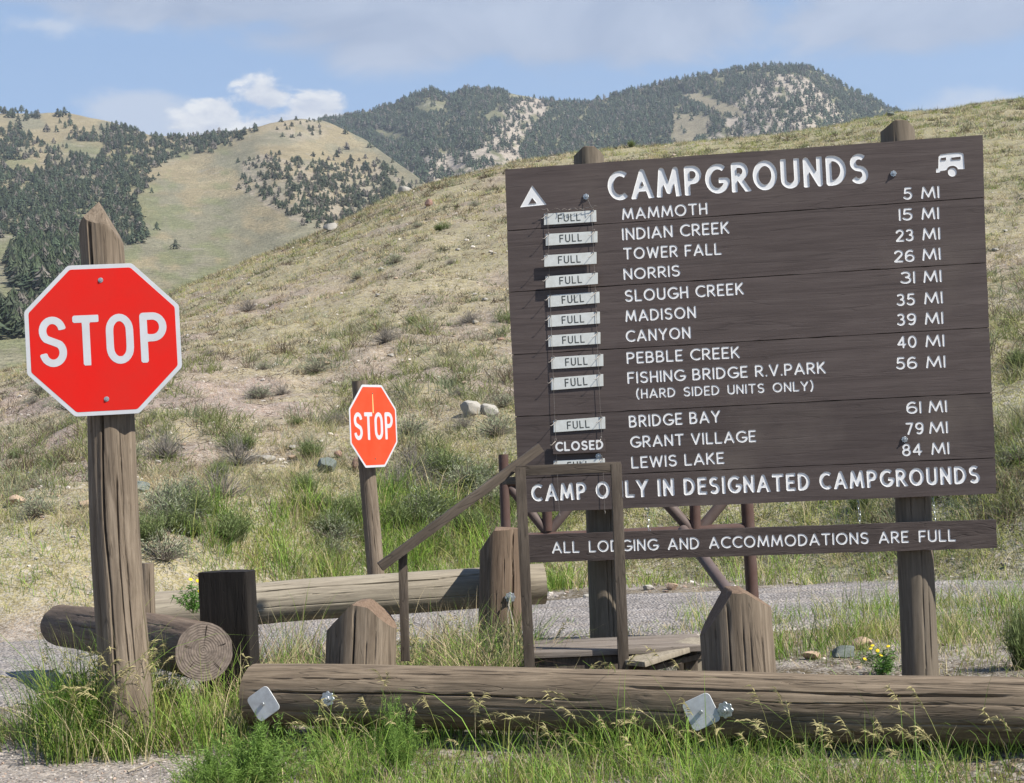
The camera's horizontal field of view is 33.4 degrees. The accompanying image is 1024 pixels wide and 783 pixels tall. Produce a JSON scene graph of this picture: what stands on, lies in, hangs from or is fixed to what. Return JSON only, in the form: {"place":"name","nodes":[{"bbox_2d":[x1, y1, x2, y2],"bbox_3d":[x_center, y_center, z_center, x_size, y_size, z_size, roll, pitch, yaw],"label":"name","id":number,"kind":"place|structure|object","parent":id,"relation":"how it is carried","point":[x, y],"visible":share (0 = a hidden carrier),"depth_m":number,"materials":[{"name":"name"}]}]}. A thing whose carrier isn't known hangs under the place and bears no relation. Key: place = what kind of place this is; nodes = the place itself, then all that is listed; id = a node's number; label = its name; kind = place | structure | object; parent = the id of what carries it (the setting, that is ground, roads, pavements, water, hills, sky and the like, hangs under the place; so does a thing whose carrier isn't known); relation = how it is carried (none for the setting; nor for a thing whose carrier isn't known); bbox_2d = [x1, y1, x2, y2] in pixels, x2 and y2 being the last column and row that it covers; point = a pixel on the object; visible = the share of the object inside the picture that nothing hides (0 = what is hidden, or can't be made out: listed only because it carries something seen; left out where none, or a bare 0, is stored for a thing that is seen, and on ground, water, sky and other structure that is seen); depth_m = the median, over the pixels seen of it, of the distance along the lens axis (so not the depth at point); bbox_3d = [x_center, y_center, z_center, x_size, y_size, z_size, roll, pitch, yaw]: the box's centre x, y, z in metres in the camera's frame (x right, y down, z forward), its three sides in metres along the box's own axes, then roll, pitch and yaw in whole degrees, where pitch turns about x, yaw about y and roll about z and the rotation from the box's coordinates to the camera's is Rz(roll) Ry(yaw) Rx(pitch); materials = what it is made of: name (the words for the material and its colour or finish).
{"place":"outdoors","nodes":[
{"label":"outdoors","id":0,"kind":"place"},
{"bbox_2d":[0,112,425,370],"bbox_3d":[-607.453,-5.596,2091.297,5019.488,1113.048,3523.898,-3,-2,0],"label":"hills","id":1,"kind":"structure","parent":0,"point":[204,212],"depth_m":1462.16,"materials":[{"name":"plant"}]},
{"bbox_2d":[0,292,16,318],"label":"conifer tree","id":2,"kind":"object","parent":1,"relation":"on","point":[10,301],"visible":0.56,"depth_m":630.81,"materials":[{"name":"plant"}]},
{"bbox_2d":[4,311,23,336],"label":"conifer tree","id":3,"kind":"object","parent":1,"relation":"on","point":[16,318],"visible":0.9,"depth_m":561.24,"materials":[{"name":"plant"}]},
{"bbox_2d":[11,314,24,336],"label":"conifer tree","id":4,"kind":"object","parent":1,"relation":"on","point":[21,326],"visible":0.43,"depth_m":558.08,"materials":[{"name":"plant"}]},
{"bbox_2d":[0,105,423,337],"bbox_3d":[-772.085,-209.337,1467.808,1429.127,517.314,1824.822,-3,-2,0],"label":"conifer forest","id":5,"kind":"object","parent":1,"relation":"on","point":[47,265],"visible":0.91,"depth_m":1520.07,"materials":[{"name":"plant"}]},
{"bbox_2d":[0,608,1022,782],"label":"seed head grass","id":6,"kind":"structure","parent":0,"point":[799,745],"depth_m":7.59,"materials":[{"name":"plant"}]},
{"bbox_2d":[0,95,1023,782],"bbox_3d":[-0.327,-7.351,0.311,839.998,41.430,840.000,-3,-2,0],"label":"ground","id":7,"kind":"structure","parent":0,"point":[18,621],"depth_m":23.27,"materials":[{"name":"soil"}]},
{"bbox_2d":[6,494,24,505],"bbox_3d":[-5.398,1.184,18.562,0.223,0.128,0.190,-1,-5,6],"label":"rock","id":8,"kind":"object","parent":7,"relation":"on","point":[12,499],"visible":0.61,"depth_m":18.50,"materials":[{"name":"beige stone"}]},
{"bbox_2d":[22,382,45,394],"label":"sagebrush","id":9,"kind":"object","parent":7,"relation":"on","point":[38,389],"visible":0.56,"depth_m":32.41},
{"bbox_2d":[8,488,65,516],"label":"sagebrush","id":10,"kind":"object","parent":7,"relation":"on","point":[33,512],"visible":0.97,"depth_m":17.41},
{"bbox_2d":[51,668,97,719],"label":"leafy weed","id":11,"kind":"object","parent":7,"relation":"on","point":[74,688],"visible":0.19,"depth_m":8.49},
{"bbox_2d":[24,202,181,751],"bbox_3d":[-1.997,0.466,8.479,0.746,2.841,0.281,-2,-2,-10],"label":"stop sign","id":12,"kind":"object","parent":7,"relation":"on","point":[102,337],"visible":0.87,"depth_m":8.39,"materials":[{"name":"brown wood"}]},
{"bbox_2d":[40,605,231,681],"bbox_3d":[-2.357,1.473,10.313,0.306,0.311,3.657,-1,-4,-26],"label":"guard rail log","id":13,"kind":"object","parent":7,"relation":"on","point":[215,649],"visible":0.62,"depth_m":8.81,"materials":[{"name":"brown wood"}]},
{"bbox_2d":[142,563,156,672],"bbox_3d":[-2.165,1.345,10.156,0.088,0.648,0.086,-2,-2,0],"label":"marker post","id":14,"kind":"object","parent":7,"relation":"on","point":[148,579],"visible":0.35,"depth_m":10.13,"materials":[{"name":"brown wood"}]},
{"bbox_2d":[139,504,180,541],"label":"green shrub","id":15,"kind":"object","parent":7,"relation":"on","point":[149,526],"visible":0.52,"depth_m":16.81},
{"bbox_2d":[137,426,196,458],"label":"dead shrub","id":16,"kind":"object","parent":7,"relation":"on","point":[164,446],"visible":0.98,"depth_m":20.90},
{"bbox_2d":[141,519,200,560],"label":"sagebrush","id":17,"kind":"object","parent":7,"relation":"on","point":[167,553],"visible":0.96,"depth_m":16.69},
{"bbox_2d":[147,499,196,531],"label":"green shrub","id":18,"kind":"object","parent":7,"relation":"on","point":[174,517],"visible":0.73,"depth_m":17.28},
{"bbox_2d":[138,474,206,509],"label":"sagebrush","id":19,"kind":"object","parent":7,"relation":"on","point":[158,487],"visible":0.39,"depth_m":17.85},
{"bbox_2d":[139,486,211,525],"bbox_3d":[-3.541,1.154,17.424,0.797,0.438,0.853,-1,-3,-34],"label":"sagebrush","id":20,"kind":"object","parent":7,"relation":"on","point":[167,504],"visible":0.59,"depth_m":17.38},
{"bbox_2d":[143,488,210,519],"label":"sagebrush","id":21,"kind":"object","parent":7,"relation":"on","point":[178,504],"visible":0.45,"depth_m":17.48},
{"bbox_2d":[147,481,222,521],"bbox_3d":[-3.369,1.123,17.708,0.840,0.476,0.773,-2,-2,-9],"label":"green shrub","id":22,"kind":"object","parent":7,"relation":"on","point":[201,503],"visible":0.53,"depth_m":17.64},
{"bbox_2d":[170,578,199,612],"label":"flowering plant","id":23,"kind":"object","parent":7,"relation":"on","point":[193,604],"visible":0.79,"depth_m":10.54,"materials":[{"name":"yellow plant"}]},
{"bbox_2d":[176,514,208,536],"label":"green shrub","id":24,"kind":"object","parent":7,"relation":"on","point":[191,526],"visible":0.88,"depth_m":17.29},
{"bbox_2d":[163,470,222,496],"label":"sagebrush","id":25,"kind":"object","parent":7,"relation":"on","point":[191,486],"visible":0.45,"depth_m":18.50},
{"bbox_2d":[169,745,251,782],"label":"feathery weed","id":26,"kind":"object","parent":7,"relation":"on","point":[209,763],"visible":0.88,"depth_m":7.21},
{"bbox_2d":[199,457,234,479],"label":"green shrub","id":27,"kind":"object","parent":7,"relation":"on","point":[218,464],"visible":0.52,"depth_m":19.90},
{"bbox_2d":[186,460,263,498],"bbox_3d":[-3.199,0.925,18.760,0.982,0.504,0.933,-1,-3,-26],"label":"dead shrub","id":28,"kind":"object","parent":7,"relation":"on","point":[228,485],"visible":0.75,"depth_m":18.64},
{"bbox_2d":[198,569,259,706],"bbox_3d":[-1.558,1.404,9.548,0.328,0.804,0.227,-3,-3,16],"label":"flat post","id":29,"kind":"object","parent":7,"relation":"on","point":[228,602],"visible":0.56,"depth_m":9.44,"materials":[{"name":"brown wood"}]},
{"bbox_2d":[203,503,258,541],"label":"green shrub","id":30,"kind":"object","parent":7,"relation":"on","point":[231,524],"visible":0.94,"depth_m":17.56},
{"bbox_2d":[204,427,261,450],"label":"green shrub","id":31,"kind":"object","parent":7,"relation":"on","point":[250,442],"visible":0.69,"depth_m":21.58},
{"bbox_2d":[211,430,276,465],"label":"dead shrub","id":32,"kind":"object","parent":7,"relation":"on","point":[240,450],"visible":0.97,"depth_m":20.51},
{"bbox_2d":[227,292,265,311],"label":"dead shrub","id":33,"kind":"object","parent":7,"relation":"on","point":[246,306],"visible":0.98,"depth_m":37.23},
{"bbox_2d":[163,708,334,782],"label":"feathery weed","id":34,"kind":"object","parent":7,"relation":"on","point":[265,763],"visible":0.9,"depth_m":7.32,"materials":[{"name":"plant"}]},
{"bbox_2d":[240,382,279,398],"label":"sagebrush","id":35,"kind":"object","parent":7,"relation":"on","point":[262,392],"visible":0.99,"depth_m":25.74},
{"bbox_2d":[268,379,295,394],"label":"dead shrub","id":36,"kind":"object","parent":7,"relation":"on","point":[282,391],"visible":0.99,"depth_m":25.86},
{"bbox_2d":[281,470,323,491],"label":"green shrub","id":37,"kind":"object","parent":7,"relation":"on","point":[306,481],"visible":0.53,"depth_m":19.47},
{"bbox_2d":[292,438,326,457],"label":"green shrub","id":38,"kind":"object","parent":7,"relation":"on","point":[310,450],"visible":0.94,"depth_m":21.29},
{"bbox_2d":[286,487,332,510],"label":"green shrub","id":39,"kind":"object","parent":7,"relation":"on","point":[302,499],"visible":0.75,"depth_m":19.00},
{"bbox_2d":[296,353,337,371],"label":"sagebrush","id":40,"kind":"object","parent":7,"relation":"on","point":[315,366],"visible":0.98,"depth_m":27.62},
{"bbox_2d":[317,457,336,471],"bbox_3d":[-2.237,0.893,20.554,0.236,0.192,0.185,2,6,26],"label":"rock","id":41,"kind":"object","parent":7,"relation":"on","point":[327,460],"visible":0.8,"depth_m":20.51,"materials":[{"name":"grey stone"}]},
{"bbox_2d":[303,505,359,533],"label":"green shrub","id":42,"kind":"object","parent":7,"relation":"on","point":[332,522],"visible":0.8,"depth_m":18.59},
{"bbox_2d":[307,504,360,540],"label":"sagebrush","id":43,"kind":"object","parent":7,"relation":"on","point":[343,535],"visible":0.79,"depth_m":18.52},
{"bbox_2d":[319,407,348,423],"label":"dead shrub","id":44,"kind":"object","parent":7,"relation":"on","point":[338,417],"visible":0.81,"depth_m":22.95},
{"bbox_2d":[312,534,356,555],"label":"sagebrush","id":45,"kind":"object","parent":7,"relation":"on","point":[334,548],"visible":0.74,"depth_m":18.25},
{"bbox_2d":[318,488,361,523],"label":"green shrub","id":46,"kind":"object","parent":7,"relation":"on","point":[347,504],"visible":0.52,"depth_m":19.02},
{"bbox_2d":[155,563,547,624],"bbox_3d":[-1.141,1.439,11.935,2.774,0.301,0.298,-3,-2,-9],"label":"guard rail log","id":47,"kind":"object","parent":7,"relation":"on","point":[451,586],"visible":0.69,"depth_m":11.83,"materials":[{"name":"brown wood"}]},
{"bbox_2d":[325,598,396,664],"bbox_3d":[-0.795,1.419,8.948,0.379,0.659,0.372,2,-2,0],"label":"log bollard","id":48,"kind":"object","parent":7,"relation":"on","point":[363,631],"visible":0.49,"depth_m":8.80,"materials":[{"name":"brown wood"}]},
{"bbox_2d":[349,380,396,574],"bbox_3d":[-1.363,0.950,15.838,0.264,2.118,0.766,-4,-3,29],"label":"stop sign","id":49,"kind":"object","parent":7,"relation":"on","point":[373,425],"visible":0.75,"depth_m":15.85,"materials":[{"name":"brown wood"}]},
{"bbox_2d":[364,322,402,342],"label":"dead shrub","id":50,"kind":"object","parent":7,"relation":"on","point":[385,334],"visible":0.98,"depth_m":29.22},
{"bbox_2d":[346,689,438,779],"bbox_3d":[-0.491,1.493,7.465,0.316,0.404,0.455,-1,-3,-34],"label":"feathery weed","id":51,"kind":"object","parent":7,"relation":"on","point":[392,746],"visible":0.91,"depth_m":7.46,"materials":[{"name":"plant"}]},
{"bbox_2d":[383,251,404,262],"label":"sagebrush","id":52,"kind":"object","parent":7,"relation":"on","point":[394,258],"visible":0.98,"depth_m":39.20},
{"bbox_2d":[376,455,427,491],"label":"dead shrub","id":53,"kind":"object","parent":7,"relation":"on","point":[397,474],"visible":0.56,"depth_m":20.11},
{"bbox_2d":[379,490,447,528],"bbox_3d":[-1.168,1.289,19.360,0.815,0.515,0.920,-4,-3,27],"label":"green shrub","id":54,"kind":"object","parent":7,"relation":"on","point":[404,514],"visible":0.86,"depth_m":19.23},
{"bbox_2d":[385,433,447,476],"bbox_3d":[-1.119,0.766,20.779,1.123,0.576,1.067,-4,-3,30],"label":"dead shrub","id":55,"kind":"object","parent":7,"relation":"on","point":[414,463],"visible":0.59,"depth_m":20.62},
{"bbox_2d":[397,412,435,434],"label":"sagebrush","id":56,"kind":"object","parent":7,"relation":"on","point":[417,426],"visible":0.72,"depth_m":22.36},
{"bbox_2d":[380,479,454,524],"bbox_3d":[-1.073,1.262,19.589,1.028,0.528,0.961,-4,-3,39],"label":"sagebrush","id":57,"kind":"object","parent":7,"relation":"on","point":[428,495],"visible":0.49,"depth_m":19.44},
{"bbox_2d":[398,482,462,521],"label":"green shrub","id":58,"kind":"object","parent":7,"relation":"on","point":[432,495],"visible":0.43,"depth_m":19.55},
{"bbox_2d":[419,441,473,479],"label":"green shrub","id":59,"kind":"object","parent":7,"relation":"on","point":[441,463],"visible":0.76,"depth_m":20.65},
{"bbox_2d":[442,412,475,427],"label":"dead shrub","id":60,"kind":"object","parent":7,"relation":"on","point":[461,420],"visible":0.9,"depth_m":22.66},
{"bbox_2d":[426,455,496,491],"bbox_3d":[-0.586,0.974,20.441,1.084,0.472,0.999,-3,-2,0],"label":"sagebrush","id":61,"kind":"object","parent":7,"relation":"on","point":[469,469],"visible":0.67,"depth_m":20.37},
{"bbox_2d":[452,305,484,322],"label":"dead shrub","id":62,"kind":"object","parent":7,"relation":"on","point":[467,318],"visible":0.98,"depth_m":30.12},
{"bbox_2d":[440,499,497,534],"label":"green shrub","id":63,"kind":"object","parent":7,"relation":"on","point":[469,518],"visible":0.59,"depth_m":19.44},
{"bbox_2d":[460,400,481,416],"bbox_3d":[-0.546,0.246,23.188,0.293,0.257,0.219,0,-3,-43],"label":"rock","id":64,"kind":"object","parent":7,"relation":"on","point":[466,405],"visible":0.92,"depth_m":23.10,"materials":[{"name":"stone"}]},
{"bbox_2d":[452,465,490,493],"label":"green shrub","id":65,"kind":"object","parent":7,"relation":"on","point":[470,481],"visible":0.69,"depth_m":20.37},
{"bbox_2d":[459,472,499,503],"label":"sagebrush","id":66,"kind":"object","parent":7,"relation":"on","point":[489,493],"visible":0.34,"depth_m":20.20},
{"bbox_2d":[465,458,497,476],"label":"green shrub","id":67,"kind":"object","parent":7,"relation":"on","point":[493,469],"visible":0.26,"depth_m":20.70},
{"bbox_2d":[480,403,498,417],"bbox_3d":[-0.309,0.263,23.226,0.244,0.205,0.182,-1,-3,-24],"label":"rock","id":68,"kind":"object","parent":7,"relation":"on","point":[486,407],"visible":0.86,"depth_m":23.16,"materials":[{"name":"stone"}]},
{"bbox_2d":[468,404,515,435],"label":"sagebrush","id":69,"kind":"object","parent":7,"relation":"on","point":[499,428],"visible":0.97,"depth_m":22.38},
{"bbox_2d":[482,388,513,406],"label":"sagebrush","id":70,"kind":"object","parent":7,"relation":"on","point":[502,400],"visible":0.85,"depth_m":23.85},
{"bbox_2d":[478,527,521,644],"bbox_3d":[-0.079,1.340,11.755,0.304,0.803,0.343,1,-2,0],"label":"log bollard","id":71,"kind":"object","parent":7,"relation":"on","point":[499,574],"visible":0.64,"depth_m":11.64,"materials":[{"name":"brown wood"}]},
{"bbox_2d":[0,104,1023,782],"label":"gravel","id":72,"kind":"structure","parent":7,"relation":"on","point":[362,568],"depth_m":15.89,"materials":[{"name":"gravel"}]},
{"bbox_2d":[377,444,701,670],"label":"step platform","id":73,"kind":"structure","parent":7,"relation":"on","point":[619,649],"depth_m":9.01,"materials":[{"name":"brown wood"}]},
{"bbox_2d":[625,637,699,666],"bbox_3d":[0.832,1.385,9.088,0.523,0.096,0.200,-1,-3,-38],"label":"loose board","id":74,"kind":"object","parent":73,"relation":"on","point":[643,660],"visible":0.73,"depth_m":8.97,"materials":[{"name":"brown wood"}]},
{"bbox_2d":[632,653,700,669],"bbox_3d":[0.861,1.437,9.131,0.457,0.068,0.140,-1,-3,-36],"label":"loose board","id":75,"kind":"object","parent":73,"relation":"on","point":[681,659],"visible":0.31,"depth_m":9.04,"materials":[{"name":"brown wood"}]},
{"bbox_2d":[498,454,758,597],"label":"pipe gate","id":76,"kind":"structure","parent":7,"relation":"on","point":[545,524],"depth_m":12.24,"materials":[{"name":"metal"}]},
{"bbox_2d":[239,664,1023,747],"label":"guard rail log","id":77,"kind":"object","parent":7,"relation":"on","point":[950,702],"visible":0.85,"depth_m":7.54,"materials":[{"name":"brown wood"}]},
{"bbox_2d":[248,686,279,720],"bbox_3d":[-1.201,1.509,8.252,0.134,0.134,0.030,-37,-9,15],"label":"metal plate","id":78,"kind":"object","parent":77,"relation":"attached to","point":[263,701],"visible":0.95,"depth_m":8.25,"materials":[{"name":"metal"}]},
{"bbox_2d":[683,693,719,730],"bbox_3d":[0.822,1.390,7.406,0.134,0.134,0.030,-28,-10,15],"label":"metal plate","id":79,"kind":"object","parent":77,"relation":"attached to","point":[697,704],"visible":0.91,"depth_m":7.40,"materials":[{"name":"metal"}]},
{"bbox_2d":[674,752,758,782],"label":"feathery weed","id":80,"kind":"object","parent":7,"relation":"on","point":[713,760],"visible":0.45,"depth_m":6.88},
{"bbox_2d":[700,586,775,672],"bbox_3d":[1.090,1.296,8.198,0.354,0.700,0.353,-4,-2,0],"label":"log bollard","id":81,"kind":"object","parent":7,"relation":"on","point":[736,633],"visible":0.5,"depth_m":8.05,"materials":[{"name":"brown wood"}]},
{"bbox_2d":[505,120,995,675],"bbox_3d":[1.421,0.214,10.090,2.783,3.504,0.385,-3,-2,8],"label":"campground sign","id":82,"kind":"object","parent":7,"relation":"on","point":[801,324],"visible":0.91,"depth_m":9.92,"materials":[{"name":"brown paint"}]},
{"bbox_2d":[542,198,605,516],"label":"hanging wires","id":83,"kind":"object","parent":82,"relation":"hanging from","point":[597,350],"visible":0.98,"depth_m":10.07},
{"bbox_2d":[541,209,595,224],"bbox_3d":[0.335,-1.034,10.101,0.328,0.077,0.031,-3,-2,8],"label":"status plate","id":84,"kind":"object","parent":83,"relation":"hanging from","point":[569,217],"visible":1,"depth_m":10.11,"materials":[{"name":"white wood"}]},
{"bbox_2d":[543,251,596,266],"bbox_3d":[0.335,-0.785,10.072,0.327,0.079,0.031,-3,-2,8],"label":"status plate","id":85,"kind":"object","parent":83,"relation":"hanging from","point":[570,259],"visible":1,"depth_m":10.08,"materials":[{"name":"white wood"}]},
{"bbox_2d":[543,229,597,245],"bbox_3d":[0.343,-0.913,10.095,0.324,0.080,0.031,-3,-2,8],"label":"status plate","id":86,"kind":"object","parent":83,"relation":"hanging from","point":[571,238],"visible":1,"depth_m":10.11,"materials":[{"name":"white wood"}]},
{"bbox_2d":[544,271,597,287],"bbox_3d":[0.343,-0.663,10.067,0.327,0.082,0.031,-3,-2,8],"label":"status plate","id":87,"kind":"object","parent":83,"relation":"hanging from","point":[571,280],"visible":1,"depth_m":10.08,"materials":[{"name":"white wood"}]},
{"bbox_2d":[545,312,599,326],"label":"status plate","id":88,"kind":"object","parent":83,"relation":"hanging from","point":[571,319],"visible":1,"depth_m":10.09,"materials":[{"name":"white wood"}]},
{"bbox_2d":[545,332,599,346],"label":"status plate","id":89,"kind":"object","parent":83,"relation":"hanging from","point":[573,339],"visible":1,"depth_m":10.08,"materials":[{"name":"white wood"}]},
{"bbox_2d":[546,290,599,306],"bbox_3d":[0.354,-0.551,10.079,0.324,0.087,0.031,-3,-2,8],"label":"status plate","id":90,"kind":"object","parent":83,"relation":"hanging from","point":[571,299],"visible":1,"depth_m":10.09,"materials":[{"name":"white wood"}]},
{"bbox_2d":[549,374,602,389],"bbox_3d":[0.374,-0.060,10.061,0.328,0.090,0.031,-3,-2,9],"label":"status plate","id":91,"kind":"object","parent":83,"relation":"hanging from","point":[572,382],"visible":1,"depth_m":10.07,"materials":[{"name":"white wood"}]},
{"bbox_2d":[549,353,602,368],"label":"status plate","id":92,"kind":"object","parent":83,"relation":"hanging from","point":[577,361],"visible":1,"depth_m":10.08,"materials":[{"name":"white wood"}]},
{"bbox_2d":[550,417,604,431],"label":"status plate","id":93,"kind":"object","parent":83,"relation":"hanging from","point":[579,424],"visible":1,"depth_m":10.06,"materials":[{"name":"white wood"}]},
{"bbox_2d":[552,438,604,453],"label":"closed plate","id":94,"kind":"object","parent":83,"relation":"hanging from","point":[579,446],"visible":1,"depth_m":10.04,"materials":[{"name":"brown paint"}]},
{"bbox_2d":[554,457,604,463],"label":"status plate","id":95,"kind":"object","parent":83,"relation":"hanging from","point":[579,461],"visible":0.44,"depth_m":10.05,"materials":[{"name":"white wood"}]},
{"bbox_2d":[529,496,996,562],"bbox_3d":[1.425,0.791,9.910,2.690,0.332,0.039,-3,-2,9],"label":"lodging board","id":96,"kind":"object","parent":82,"relation":"hanging from","point":[822,539],"visible":0.94,"depth_m":9.88,"materials":[{"name":"brown paint"}]},
{"bbox_2d":[831,645,854,657],"bbox_3d":[2.151,1.696,11.112,0.165,0.085,0.158,-8,-1,8],"label":"rock","id":97,"kind":"object","parent":7,"relation":"on","point":[840,650],"visible":0.96,"depth_m":11.06,"materials":[{"name":"grey stone"}]},
{"bbox_2d":[847,498,875,509],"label":"green shrub","id":98,"kind":"object","parent":7,"relation":"on","point":[854,503],"visible":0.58,"depth_m":18.84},
{"bbox_2d":[854,644,901,674],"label":"flowering plant","id":99,"kind":"object","parent":7,"relation":"on","point":[886,665],"visible":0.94,"depth_m":10.14,"materials":[{"name":"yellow plant"}]},
{"bbox_2d":[989,588,1023,669],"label":"green shrub","id":100,"kind":"object","parent":7,"relation":"on","point":[1016,635],"visible":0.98,"depth_m":10.02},
{"bbox_2d":[995,439,1023,461],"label":"sagebrush","id":101,"kind":"object","parent":7,"relation":"on","point":[1009,457],"visible":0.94,"depth_m":18.29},
{"bbox_2d":[997,346,1023,368],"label":"green shrub","id":102,"kind":"object","parent":7,"relation":"on","point":[1018,357],"visible":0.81,"depth_m":21.62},
{"bbox_2d":[0,429,1023,782],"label":"roadside grass","id":103,"kind":"structure","parent":0,"point":[176,727],"depth_m":8.46,"materials":[{"name":"plant"}]},
{"bbox_2d":[0,580,1023,706],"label":"gravel road","id":104,"kind":"structure","parent":0,"point":[653,607],"depth_m":14.40,"materials":[{"name":"gravel"}]},
{"bbox_2d":[0,0,1023,135],"label":"sky","id":105,"kind":"structure","parent":0,"point":[164,67],"materials":[{"name":"blue"}]},
{"bbox_2d":[355,66,886,180],"bbox_3d":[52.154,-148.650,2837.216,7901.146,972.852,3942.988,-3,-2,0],"label":"mountain","id":106,"kind":"structure","parent":0,"point":[697,124],"depth_m":2847.58,"materials":[{"name":"stone"}]},
{"bbox_2d":[312,61,901,183],"bbox_3d":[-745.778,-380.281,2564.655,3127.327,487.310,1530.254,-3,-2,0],"label":"mountain forest","id":107,"kind":"object","parent":106,"relation":"on","point":[416,145],"visible":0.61,"depth_m":2966.65,"materials":[{"name":"plant"}]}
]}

